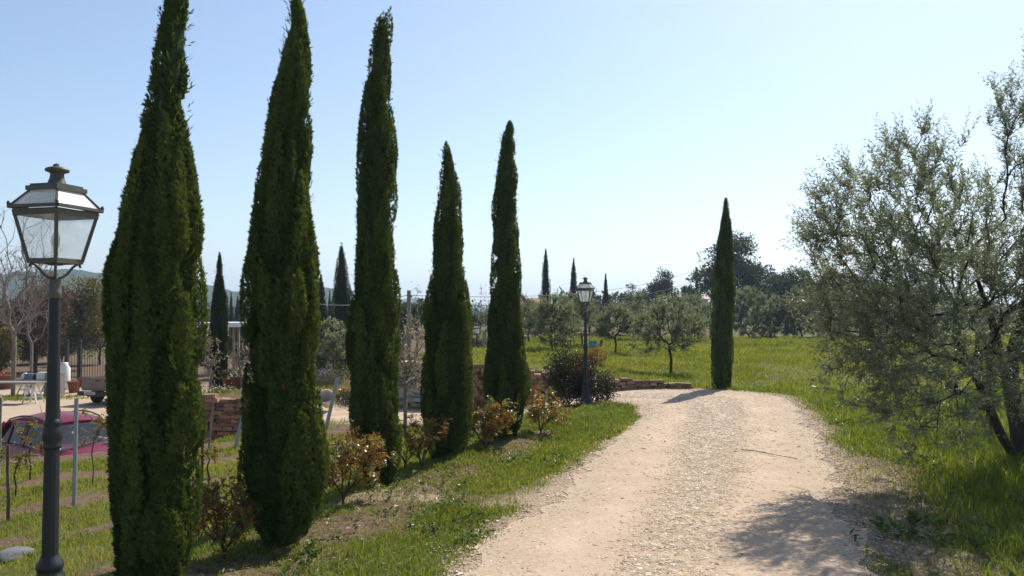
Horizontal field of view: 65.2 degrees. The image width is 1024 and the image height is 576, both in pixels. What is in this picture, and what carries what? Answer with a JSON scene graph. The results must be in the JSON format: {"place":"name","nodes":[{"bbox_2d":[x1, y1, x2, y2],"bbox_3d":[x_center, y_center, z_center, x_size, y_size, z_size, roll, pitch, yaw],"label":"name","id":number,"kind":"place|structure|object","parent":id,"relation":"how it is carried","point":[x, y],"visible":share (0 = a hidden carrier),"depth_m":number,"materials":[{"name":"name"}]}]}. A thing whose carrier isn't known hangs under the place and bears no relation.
{"place":"outdoors","nodes":[
{"label":"outdoors","id":0,"kind":"place"},
{"bbox_2d":[1,393,105,401],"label":"yard grass","id":1,"kind":"structure","parent":0,"point":[17,397],"depth_m":35.64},
{"bbox_2d":[0,424,433,575],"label":"slope grass","id":2,"kind":"structure","parent":0,"point":[38,468],"depth_m":9.26,"materials":[{"name":"plant"}]},
{"bbox_2d":[0,269,476,314],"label":"hills","id":3,"kind":"structure","parent":0,"point":[87,274],"depth_m":736.00,"materials":[{"name":"plant"}]},
{"bbox_2d":[95,400,915,575],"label":"verge grass","id":4,"kind":"structure","parent":0,"point":[566,442],"depth_m":7.17,"materials":[{"name":"plant"}]},
{"bbox_2d":[0,316,1023,575],"bbox_3d":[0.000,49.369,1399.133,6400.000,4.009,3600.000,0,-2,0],"label":"ground","id":5,"kind":"structure","parent":0,"point":[32,408],"depth_m":7.53,"materials":[{"name":"plant"}]},
{"bbox_2d":[0,371,10,388],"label":"plant pot","id":6,"kind":"object","parent":5,"relation":"on","point":[5,376],"visible":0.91,"depth_m":40.08,"materials":[{"name":"ceramic"}]},
{"bbox_2d":[6,445,10,521],"bbox_3d":[-5.638,2.286,8.949,0.056,1.058,0.042,0,-2,0],"label":"vine stake","id":7,"kind":"object","parent":5,"relation":"on","point":[8,482],"visible":0.74,"depth_m":8.94,"materials":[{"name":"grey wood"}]},
{"bbox_2d":[0,326,23,374],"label":"yellowing tree","id":8,"kind":"object","parent":5,"relation":"on","point":[5,333],"visible":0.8,"depth_m":45.73,"materials":[{"name":"green plant"}]},
{"bbox_2d":[0,546,36,563],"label":"flat stone","id":9,"kind":"object","parent":5,"relation":"on","point":[7,553],"visible":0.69,"depth_m":7.06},
{"bbox_2d":[0,439,36,496],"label":"grapevine","id":10,"kind":"object","parent":5,"relation":"on","point":[19,458],"visible":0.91,"depth_m":10.32,"materials":[{"name":"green plant"}]},
{"bbox_2d":[0,381,45,403],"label":"trestle table","id":11,"kind":"object","parent":5,"relation":"on","point":[32,383],"visible":0.97,"depth_m":33.67,"materials":[{"name":"grey wood"}]},
{"bbox_2d":[14,415,44,479],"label":"grapevine","id":12,"kind":"object","parent":5,"relation":"on","point":[18,431],"visible":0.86,"depth_m":11.71,"materials":[{"name":"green plant"}]},
{"bbox_2d":[0,206,63,395],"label":"bare tree","id":13,"kind":"object","parent":5,"relation":"on","point":[8,318],"visible":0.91,"depth_m":36.43,"materials":[{"name":"grey plant"}]},
{"bbox_2d":[6,238,59,387],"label":"bare tree","id":14,"kind":"object","parent":5,"relation":"on","point":[28,330],"visible":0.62,"depth_m":40.85,"materials":[{"name":"brown plant"}]},
{"bbox_2d":[0,266,80,372],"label":"budding tree","id":15,"kind":"object","parent":5,"relation":"on","point":[66,298],"visible":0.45,"depth_m":49.59,"materials":[{"name":"brown plant"}]},
{"bbox_2d":[44,372,64,395],"bbox_3d":[-21.082,4.433,36.874,0.724,1.070,0.534,0,-2,5],"label":"table board","id":16,"kind":"object","parent":5,"relation":"on","point":[62,383],"visible":0.32,"depth_m":36.85,"materials":[{"name":"grey wood"}]},
{"bbox_2d":[1,406,108,459],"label":"parked car","id":17,"kind":"object","parent":5,"relation":"on","point":[8,434],"visible":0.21,"depth_m":17.35,"materials":[{"name":"red paint"}]},
{"bbox_2d":[6,163,103,575],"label":"lamp post","id":18,"kind":"object","parent":5,"relation":"on","point":[55,198],"visible":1,"depth_m":3.95,"materials":[{"name":"grey metal"}]},
{"bbox_2d":[60,362,70,389],"bbox_3d":[-22.319,4.392,39.877,0.550,1.350,0.536,0,-2,0],"label":"white drum","id":19,"kind":"object","parent":5,"relation":"on","point":[65,367],"visible":0.59,"depth_m":39.74,"materials":[{"name":"paint"}]},
{"bbox_2d":[67,380,79,392],"bbox_3d":[-20.999,4.748,38.364,0.648,0.570,0.638,0,-2,0],"label":"plant pot","id":20,"kind":"object","parent":5,"relation":"on","point":[73,387],"visible":0.77,"depth_m":38.14,"materials":[{"name":"ceramic"}]},
{"bbox_2d":[43,272,107,358],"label":"yellowing tree","id":21,"kind":"object","parent":5,"relation":"on","point":[85,300],"visible":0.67,"depth_m":53.52,"materials":[{"name":"green plant"}]},
{"bbox_2d":[72,398,78,506],"bbox_3d":[-5.212,2.067,9.543,0.047,1.496,0.027,0,-2,0],"label":"vine stake","id":22,"kind":"object","parent":5,"relation":"on","point":[75,454],"visible":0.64,"depth_m":9.54,"materials":[{"name":"metal"}]},
{"bbox_2d":[64,339,109,379],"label":"metal gate","id":23,"kind":"structure","parent":5,"relation":"on","point":[79,359],"depth_m":45.87,"materials":[{"name":"black metal"}]},
{"bbox_2d":[72,310,105,364],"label":"budding tree","id":24,"kind":"object","parent":5,"relation":"on","point":[102,349],"visible":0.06,"depth_m":59.73,"materials":[{"name":"brown plant"}]},
{"bbox_2d":[77,375,106,402],"bbox_3d":[-16.503,4.091,35.124,1.910,1.640,4.882,0,-2,14],"label":"pickup truck","id":25,"kind":"object","parent":5,"relation":"on","point":[94,387],"visible":0.27,"depth_m":32.97,"materials":[{"name":"grey paint"}]},
{"bbox_2d":[78,408,106,484],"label":"grapevine","id":26,"kind":"object","parent":5,"relation":"on","point":[100,423],"visible":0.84,"depth_m":11.18,"materials":[{"name":"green plant"}]},
{"bbox_2d":[100,0,209,575],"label":"cypress tree","id":27,"kind":"object","parent":5,"relation":"on","point":[150,280],"visible":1,"depth_m":4.79,"materials":[{"name":"green plant"}]},
{"bbox_2d":[185,438,223,484],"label":"grapevine","id":28,"kind":"object","parent":5,"relation":"on","point":[213,452],"visible":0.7,"depth_m":10.19,"materials":[{"name":"green plant"}]},
{"bbox_2d":[198,337,223,390],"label":"tree","id":29,"kind":"object","parent":5,"relation":"on","point":[210,366],"visible":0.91,"depth_m":22.50,"materials":[{"name":"grey plant"}]},
{"bbox_2d":[208,397,213,455],"bbox_3d":[-5.090,2.434,13.501,0.127,1.194,0.040,0,-2,0],"label":"vine stake","id":30,"kind":"object","parent":5,"relation":"on","point":[210,427],"visible":0.64,"depth_m":13.49,"materials":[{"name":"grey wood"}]},
{"bbox_2d":[197,330,232,374],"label":"dark shrub","id":31,"kind":"object","parent":5,"relation":"on","point":[202,359],"visible":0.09,"depth_m":49.78,"materials":[{"name":"green plant"}]},
{"bbox_2d":[208,252,230,391],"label":"cypress tree","id":32,"kind":"object","parent":5,"relation":"on","point":[219,323],"visible":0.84,"depth_m":23.85,"materials":[{"name":"green plant"}]},
{"bbox_2d":[200,383,241,395],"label":"white flowers","id":33,"kind":"object","parent":5,"relation":"on","point":[217,390],"visible":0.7,"depth_m":21.20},
{"bbox_2d":[188,393,256,442],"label":"stone wall","id":34,"kind":"structure","parent":5,"relation":"on","point":[226,411],"depth_m":19.90,"materials":[{"name":"stone"}]},
{"bbox_2d":[197,322,254,389],"bbox_3d":[-10.456,3.101,30.314,2.559,3.604,3.200,0,-2,0],"label":"pergola","id":35,"kind":"object","parent":5,"relation":"on","point":[234,325],"visible":0.08,"depth_m":28.96,"materials":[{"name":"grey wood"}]},
{"bbox_2d":[218,367,236,386],"bbox_3d":[-8.312,2.632,23.533,0.630,0.591,0.612,2,-2,-39],"label":"plant pot","id":36,"kind":"object","parent":5,"relation":"on","point":[225,375],"visible":0.66,"depth_m":23.39,"materials":[{"name":"ceramic"}]},
{"bbox_2d":[193,468,263,558],"bbox_3d":[-2.062,1.634,5.707,0.551,0.687,0.480,1,-2,-23],"label":"rose bush","id":37,"kind":"object","parent":5,"relation":"on","point":[217,506],"visible":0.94,"depth_m":5.66,"materials":[{"name":"green plant"}]},
{"bbox_2d":[228,293,233,356],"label":"cypress tree","id":38,"kind":"object","parent":5,"relation":"on","point":[231,315],"visible":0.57,"depth_m":69.88,"materials":[{"name":"green plant"}]},
{"bbox_2d":[224,338,249,388],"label":"tree","id":39,"kind":"object","parent":5,"relation":"on","point":[240,369],"visible":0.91,"depth_m":22.91,"materials":[{"name":"grey plant"}]},
{"bbox_2d":[228,368,248,388],"bbox_3d":[-7.899,2.595,23.108,0.618,0.632,0.633,0,-2,0],"label":"plant pot","id":40,"kind":"object","parent":5,"relation":"on","point":[235,379],"visible":0.68,"depth_m":22.95,"materials":[{"name":"ceramic"}]},
{"bbox_2d":[226,316,251,369],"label":"leafy tree","id":41,"kind":"object","parent":5,"relation":"on","point":[242,340],"visible":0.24,"depth_m":47.33,"materials":[{"name":"green plant"}]},
{"bbox_2d":[236,0,331,545],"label":"cypress tree","id":42,"kind":"object","parent":5,"relation":"on","point":[283,468],"visible":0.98,"depth_m":5.93,"materials":[{"name":"green plant"}]},
{"bbox_2d":[315,274,328,369],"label":"cypress tree","id":43,"kind":"object","parent":5,"relation":"on","point":[323,308],"visible":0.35,"depth_m":35.84,"materials":[{"name":"green plant"}]},
{"bbox_2d":[316,317,346,369],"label":"silvery shrub","id":44,"kind":"object","parent":5,"relation":"on","point":[335,343],"visible":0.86,"depth_m":25.77,"materials":[{"name":"green plant"}]},
{"bbox_2d":[314,360,349,382],"bbox_3d":[-6.096,2.639,25.447,3.136,0.729,3.619,1,-2,-15],"label":"leafy border","id":45,"kind":"object","parent":5,"relation":"on","point":[318,367],"visible":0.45,"depth_m":25.32,"materials":[{"name":"green plant"}]},
{"bbox_2d":[324,377,339,429],"bbox_3d":[-3.706,2.466,16.341,0.357,1.285,0.027,0,-2,0],"label":"leaning post","id":46,"kind":"object","parent":5,"relation":"on","point":[331,403],"visible":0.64,"depth_m":16.33,"materials":[{"name":"metal"}]},
{"bbox_2d":[315,368,349,386],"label":"lavender","id":47,"kind":"object","parent":5,"relation":"on","point":[326,380],"visible":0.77,"depth_m":23.78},
{"bbox_2d":[204,370,467,439],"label":"garden grass","id":48,"kind":"structure","parent":5,"relation":"on","point":[348,385],"depth_m":20.95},
{"bbox_2d":[331,387,350,405],"bbox_3d":[-4.105,2.780,20.477,1.478,0.436,1.420,0,-2,0],"label":"leafy border","id":49,"kind":"object","parent":5,"relation":"on","point":[346,401],"visible":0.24,"depth_m":20.32,"materials":[{"name":"green plant"}]},
{"bbox_2d":[329,242,353,370],"bbox_3d":[-8.083,1.023,37.963,1.228,6.437,1.281,0,-2,0],"label":"cypress tree","id":50,"kind":"object","parent":5,"relation":"on","point":[342,293],"visible":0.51,"depth_m":37.78,"materials":[{"name":"green plant"}]},
{"bbox_2d":[326,426,397,504],"bbox_3d":[-1.468,1.650,7.355,0.851,0.764,0.714,0,-2,0],"label":"rose bush","id":51,"kind":"object","parent":5,"relation":"on","point":[352,459],"visible":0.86,"depth_m":7.28,"materials":[{"name":"green plant"}]},
{"bbox_2d":[344,5,402,488],"bbox_3d":[-1.414,-0.412,8.201,0.639,5.046,0.602,0,-2,0],"label":"cypress tree","id":52,"kind":"object","parent":5,"relation":"on","point":[372,348],"visible":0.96,"depth_m":8.07,"materials":[{"name":"green plant"}]},
{"bbox_2d":[396,301,404,360],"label":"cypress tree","id":53,"kind":"object","parent":5,"relation":"on","point":[401,324],"visible":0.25,"depth_m":43.86,"materials":[{"name":"green plant"}]},
{"bbox_2d":[406,290,411,360],"bbox_3d":[-5.144,2.329,39.952,0.286,4.419,0.248,1,-2,-35],"label":"utility pole","id":54,"kind":"object","parent":5,"relation":"on","point":[409,296],"visible":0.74,"depth_m":39.89,"materials":[{"name":"grey wood"}]},
{"bbox_2d":[395,309,424,435],"bbox_3d":[-1.834,1.502,14.129,1.094,2.419,0.831,0,-2,0],"label":"flowering tree","id":55,"kind":"object","parent":5,"relation":"on","point":[409,366],"visible":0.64,"depth_m":14.13,"materials":[{"name":"grey plant"}]},
{"bbox_2d":[397,361,423,406],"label":"stone wall","id":56,"kind":"structure","parent":5,"relation":"on","point":[415,398],"depth_m":20.62,"materials":[{"name":"stone"}]},
{"bbox_2d":[400,297,425,333],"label":"leafy tree","id":57,"kind":"object","parent":5,"relation":"on","point":[413,309],"visible":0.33,"depth_m":61.07,"materials":[{"name":"green plant"}]},
{"bbox_2d":[401,436,426,466],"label":"rose bush","id":58,"kind":"object","parent":5,"relation":"on","point":[406,457],"visible":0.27,"depth_m":9.34,"materials":[{"name":"green plant"}]},
{"bbox_2d":[406,281,424,355],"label":"silvery shrub","id":59,"kind":"object","parent":5,"relation":"on","point":[416,320],"visible":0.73,"depth_m":30.00,"materials":[{"name":"grey plant"}]},
{"bbox_2d":[401,414,451,468],"bbox_3d":[-0.990,1.734,8.930,0.558,0.677,0.530,-1,-2,29],"label":"rose bush","id":60,"kind":"object","parent":5,"relation":"on","point":[429,426],"visible":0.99,"depth_m":8.93,"materials":[{"name":"green plant"}]},
{"bbox_2d":[419,141,474,460],"bbox_3d":[-0.775,0.194,9.610,0.629,3.952,0.682,2,-3,-45],"label":"cypress tree","id":61,"kind":"object","parent":5,"relation":"on","point":[447,386],"visible":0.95,"depth_m":9.44,"materials":[{"name":"green plant"}]},
{"bbox_2d":[471,327,487,348],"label":"olive tree","id":62,"kind":"object","parent":5,"relation":"on","point":[478,341],"visible":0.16,"depth_m":39.81,"materials":[{"name":"green plant"}]},
{"bbox_2d":[473,284,489,347],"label":"silvery shrub","id":63,"kind":"object","parent":5,"relation":"on","point":[479,319],"visible":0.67,"depth_m":35.97,"materials":[{"name":"grey plant"}]},
{"bbox_2d":[470,393,521,447],"bbox_3d":[-0.302,1.723,10.164,0.829,0.761,0.808,1,-2,-33],"label":"rose bush","id":64,"kind":"object","parent":5,"relation":"on","point":[491,408],"visible":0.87,"depth_m":10.04,"materials":[{"name":"green plant"}]},
{"bbox_2d":[482,120,531,439],"bbox_3d":[-0.068,-0.084,11.009,0.647,4.505,0.616,2,-3,-41],"label":"cypress tree","id":65,"kind":"object","parent":5,"relation":"on","point":[506,373],"visible":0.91,"depth_m":10.87,"materials":[{"name":"green plant"}]},
{"bbox_2d":[0,286,1021,327],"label":"distant woods","id":66,"kind":"object","parent":5,"relation":"on","point":[486,310],"visible":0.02,"depth_m":178.91,"materials":[{"name":"green plant"}]},
{"bbox_2d":[471,362,577,406],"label":"stone wall","id":67,"kind":"structure","parent":5,"relation":"on","point":[478,374],"depth_m":18.50,"materials":[{"name":"stone"}]},
{"bbox_2d":[521,292,552,342],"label":"olive tree","id":68,"kind":"object","parent":5,"relation":"on","point":[524,314],"visible":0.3,"depth_m":34.78,"materials":[{"name":"green plant"}]},
{"bbox_2d":[517,381,571,433],"bbox_3d":[0.354,1.724,11.383,0.868,0.791,0.793,1,-2,-24],"label":"rose bush","id":69,"kind":"object","parent":5,"relation":"on","point":[535,410],"visible":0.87,"depth_m":11.26,"materials":[{"name":"green plant"}]},
{"bbox_2d":[539,249,550,335],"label":"cypress tree","id":70,"kind":"object","parent":5,"relation":"on","point":[545,285],"visible":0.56,"depth_m":59.89,"materials":[{"name":"green plant"}]},
{"bbox_2d":[522,289,583,348],"bbox_3d":[1.507,1.194,27.993,2.069,2.341,2.170,1,-2,-38],"label":"olive tree","id":71,"kind":"object","parent":5,"relation":"on","point":[544,308],"visible":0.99,"depth_m":27.87,"materials":[{"name":"green plant"}]},
{"bbox_2d":[542,327,577,404],"bbox_3d":[1.043,1.624,16.248,0.975,1.661,0.959,0,-2,0],"label":"evergreen shrub","id":72,"kind":"object","parent":5,"relation":"on","point":[563,341],"visible":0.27,"depth_m":16.23,"materials":[{"name":"green plant"}]},
{"bbox_2d":[537,344,594,404],"bbox_3d":[1.056,1.759,15.876,1.183,1.295,1.182,-2,-2,39],"label":"evergreen shrub","id":73,"kind":"object","parent":5,"relation":"on","point":[554,376],"visible":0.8,"depth_m":15.70,"materials":[{"name":"green plant"}]},
{"bbox_2d":[545,290,587,339],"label":"olive tree","id":74,"kind":"object","parent":5,"relation":"on","point":[565,297],"visible":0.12,"depth_m":39.91,"materials":[{"name":"green plant"}]},
{"bbox_2d":[569,257,577,333],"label":"cypress tree","id":75,"kind":"object","parent":5,"relation":"on","point":[573,284],"visible":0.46,"depth_m":61.93,"materials":[{"name":"green plant"}]},
{"bbox_2d":[556,289,607,343],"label":"olive tree","id":76,"kind":"object","parent":5,"relation":"on","point":[579,307],"visible":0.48,"depth_m":33.81,"materials":[{"name":"green plant"}]},
{"bbox_2d":[576,277,594,405],"bbox_3d":[1.405,1.045,15.274,0.312,2.528,0.312,-1,-2,20],"label":"lamp post","id":77,"kind":"object","parent":5,"relation":"on","point":[585,285],"visible":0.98,"depth_m":15.23,"materials":[{"name":"grey metal"}]},
{"bbox_2d":[559,343,619,403],"bbox_3d":[1.530,1.695,15.681,1.086,1.283,1.155,2,-2,-40],"label":"red tip shrub","id":78,"kind":"object","parent":5,"relation":"on","point":[591,373],"visible":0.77,"depth_m":15.57,"materials":[{"name":"green plant"}]},
{"bbox_2d":[578,291,616,326],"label":"pine tree","id":79,"kind":"object","parent":5,"relation":"on","point":[597,297],"visible":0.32,"depth_m":108.93,"materials":[{"name":"green plant"}]},
{"bbox_2d":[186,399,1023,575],"bbox_3d":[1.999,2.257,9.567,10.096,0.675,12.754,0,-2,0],"label":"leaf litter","id":80,"kind":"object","parent":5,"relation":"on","point":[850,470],"visible":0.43,"depth_m":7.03,"materials":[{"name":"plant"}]},
{"bbox_2d":[601,273,609,325],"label":"cypress tree","id":81,"kind":"object","parent":5,"relation":"on","point":[605,299],"visible":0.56,"depth_m":63.93,"materials":[{"name":"green plant"}]},
{"bbox_2d":[590,371,622,400],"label":"evergreen shrub","id":82,"kind":"object","parent":5,"relation":"on","point":[608,389],"visible":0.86,"depth_m":15.51,"materials":[{"name":"green plant"}]},
{"bbox_2d":[198,400,1023,575],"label":"weeds","id":83,"kind":"object","parent":5,"relation":"on","point":[879,525],"visible":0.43,"depth_m":6.41,"materials":[{"name":"green plant"}]},
{"bbox_2d":[589,298,643,352],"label":"olive tree","id":84,"kind":"object","parent":5,"relation":"on","point":[604,330],"visible":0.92,"depth_m":30.83,"materials":[{"name":"green plant"}]},
{"bbox_2d":[615,283,653,318],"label":"pine tree","id":85,"kind":"object","parent":5,"relation":"on","point":[626,298],"visible":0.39,"depth_m":99.41,"materials":[{"name":"green plant"}]},
{"bbox_2d":[611,287,660,338],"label":"olive tree","id":86,"kind":"object","parent":5,"relation":"on","point":[635,305],"visible":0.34,"depth_m":40.86,"materials":[{"name":"green plant"}]},
{"bbox_2d":[589,377,692,394],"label":"stone wall","id":87,"kind":"structure","parent":5,"relation":"on","point":[629,383],"depth_m":18.28,"materials":[{"name":"stone"}]},
{"bbox_2d":[645,266,678,325],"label":"pine tree","id":88,"kind":"object","parent":5,"relation":"on","point":[659,286],"visible":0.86,"depth_m":94.50,"materials":[{"name":"green plant"}]},
{"bbox_2d":[623,292,710,373],"bbox_3d":[4.444,1.284,22.533,2.583,2.410,2.161,0,-2,0],"label":"olive tree","id":89,"kind":"object","parent":5,"relation":"on","point":[678,331],"visible":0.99,"depth_m":22.45,"materials":[{"name":"green plant"}]},
{"bbox_2d":[669,284,704,310],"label":"tree","id":90,"kind":"object","parent":5,"relation":"on","point":[689,290],"visible":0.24,"depth_m":97.80,"materials":[{"name":"green plant"}]},
{"bbox_2d":[669,291,715,338],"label":"olive tree","id":91,"kind":"object","parent":5,"relation":"on","point":[697,302],"visible":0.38,"depth_m":39.81,"materials":[{"name":"green plant"}]},
{"bbox_2d":[709,197,735,388],"bbox_3d":[4.850,0.163,18.401,0.645,4.529,0.614,0,-2,0],"label":"cypress tree","id":92,"kind":"object","parent":5,"relation":"on","point":[722,300],"visible":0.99,"depth_m":18.27,"materials":[{"name":"green plant"}]},
{"bbox_2d":[686,229,778,321],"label":"pine tree","id":93,"kind":"object","parent":5,"relation":"on","point":[747,274],"visible":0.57,"depth_m":78.99,"materials":[{"name":"green plant"}]},
{"bbox_2d":[732,285,779,336],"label":"olive tree","id":94,"kind":"object","parent":5,"relation":"on","point":[742,309],"visible":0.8,"depth_m":44.15,"materials":[{"name":"green plant"}]},
{"bbox_2d":[743,293,801,336],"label":"olive tree","id":95,"kind":"object","parent":5,"relation":"on","point":[773,327],"visible":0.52,"depth_m":44.89,"materials":[{"name":"green plant"}]},
{"bbox_2d":[742,264,806,326],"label":"pine tree","id":96,"kind":"object","parent":5,"relation":"on","point":[779,284],"visible":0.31,"depth_m":82.65,"materials":[{"name":"green plant"}]},
{"bbox_2d":[771,284,822,336],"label":"olive tree","id":97,"kind":"object","parent":5,"relation":"on","point":[805,311],"visible":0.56,"depth_m":44.34,"materials":[{"name":"green plant"}]},
{"bbox_2d":[776,269,829,315],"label":"pine tree","id":98,"kind":"object","parent":5,"relation":"on","point":[800,280],"visible":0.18,"depth_m":81.44,"materials":[{"name":"green plant"}]},
{"bbox_2d":[807,292,853,336],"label":"olive tree","id":99,"kind":"object","parent":5,"relation":"on","point":[818,333],"visible":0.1,"depth_m":45.04,"materials":[{"name":"green plant"}]},
{"bbox_2d":[819,266,874,319],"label":"pine tree","id":100,"kind":"object","parent":5,"relation":"on","point":[842,275],"visible":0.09,"depth_m":79.40,"materials":[{"name":"green plant"}]},
{"bbox_2d":[837,288,884,335],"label":"olive tree","id":101,"kind":"object","parent":5,"relation":"on","point":[850,324],"visible":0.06,"depth_m":43.96,"materials":[{"name":"green plant"}]},
{"bbox_2d":[775,28,1023,481],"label":"olive tree","id":102,"kind":"object","parent":5,"relation":"on","point":[1006,365],"visible":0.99,"depth_m":7.87,"materials":[{"name":"green plant"}]},
{"bbox_2d":[909,204,1023,426],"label":"olive tree","id":103,"kind":"object","parent":5,"relation":"on","point":[1014,219],"visible":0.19,"depth_m":11.35,"materials":[{"name":"green plant"}]},
{"bbox_2d":[0,0,1023,314],"label":"sky","id":104,"kind":"structure","parent":0,"point":[634,122],"materials":[{"name":"blue"}]},
{"bbox_2d":[317,388,946,575],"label":"dirt road","id":105,"kind":"structure","parent":0,"point":[790,558],"depth_m":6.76,"materials":[{"name":"gravel"}]},
{"bbox_2d":[319,389,331,407],"bbox_3d":[-4.527,2.709,19.531,0.400,0.480,0.500,0,-2,0],"label":"flower pot","id":106,"kind":"object","parent":105,"relation":"on","point":[326,394],"visible":0.62,"depth_m":19.56,"materials":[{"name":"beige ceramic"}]},
{"bbox_2d":[418,334,1023,388],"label":"meadow grass","id":107,"kind":"structure","parent":0,"point":[746,350],"depth_m":26.54,"materials":[{"name":"plant"}]},
{"bbox_2d":[633,384,1023,575],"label":"orchard grass","id":108,"kind":"structure","parent":0,"point":[994,477],"depth_m":8.33,"materials":[{"name":"plant"}]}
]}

